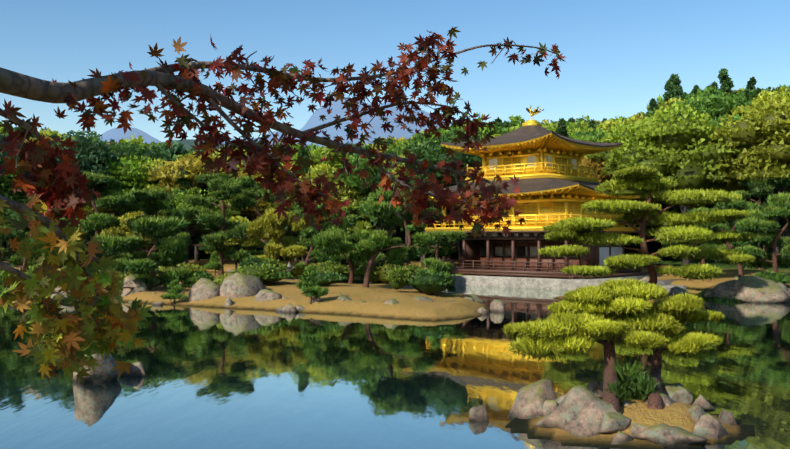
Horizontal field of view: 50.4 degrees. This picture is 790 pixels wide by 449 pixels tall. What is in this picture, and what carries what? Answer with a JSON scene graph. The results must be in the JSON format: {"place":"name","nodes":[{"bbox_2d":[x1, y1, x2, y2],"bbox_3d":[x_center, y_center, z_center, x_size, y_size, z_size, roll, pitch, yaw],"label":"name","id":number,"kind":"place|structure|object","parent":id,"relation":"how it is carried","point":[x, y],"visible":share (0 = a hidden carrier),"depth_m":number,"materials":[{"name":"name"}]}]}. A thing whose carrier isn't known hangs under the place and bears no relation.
{"place":"outdoors","nodes":[
{"label":"outdoors","id":0,"kind":"place"},
{"bbox_2d":[0,272,789,448],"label":"pond water","id":1,"kind":"structure","parent":0,"point":[219,378],"depth_m":21.50,"materials":[{"name":"liquid"}]},
{"bbox_2d":[0,97,789,448],"bbox_3d":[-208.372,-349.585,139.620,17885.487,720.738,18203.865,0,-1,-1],"label":"terrain","id":2,"kind":"structure","parent":0,"point":[376,297],"depth_m":44.91,"materials":[{"name":"beige sand"}]},
{"bbox_2d":[0,27,565,383],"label":"maple","id":3,"kind":"object","parent":2,"relation":"on","point":[71,349],"depth_m":2.44,"materials":[{"name":"red plant"}]},
{"bbox_2d":[286,262,292,279],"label":"stone lanterns","id":4,"kind":"object","parent":2,"relation":"on","point":[289,266],"visible":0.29,"depth_m":61.30,"materials":[{"name":"grey stone"}]},
{"bbox_2d":[0,165,789,412],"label":"pine trees","id":5,"kind":"object","parent":2,"relation":"on","point":[640,322],"depth_m":48.17,"materials":[{"name":"green plant"}]},
{"bbox_2d":[0,68,789,403],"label":"woods","id":6,"kind":"object","parent":2,"relation":"on","point":[714,136],"depth_m":82.91,"materials":[{"name":"green plant"}]},
{"bbox_2d":[7,267,789,447],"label":"garden rocks","id":7,"kind":"object","parent":2,"relation":"on","point":[580,411],"visible":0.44,"depth_m":17.21,"materials":[{"name":"grey stone"}]},
{"bbox_2d":[421,106,687,289],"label":"golden pavilion","id":8,"kind":"structure","parent":2,"relation":"on","point":[544,165],"depth_m":65.05,"materials":[{"name":"gold metal"}]},
{"bbox_2d":[0,0,789,141],"label":"sky","id":9,"kind":"structure","parent":0,"point":[620,55],"materials":[{"name":"blue"}]}
]}

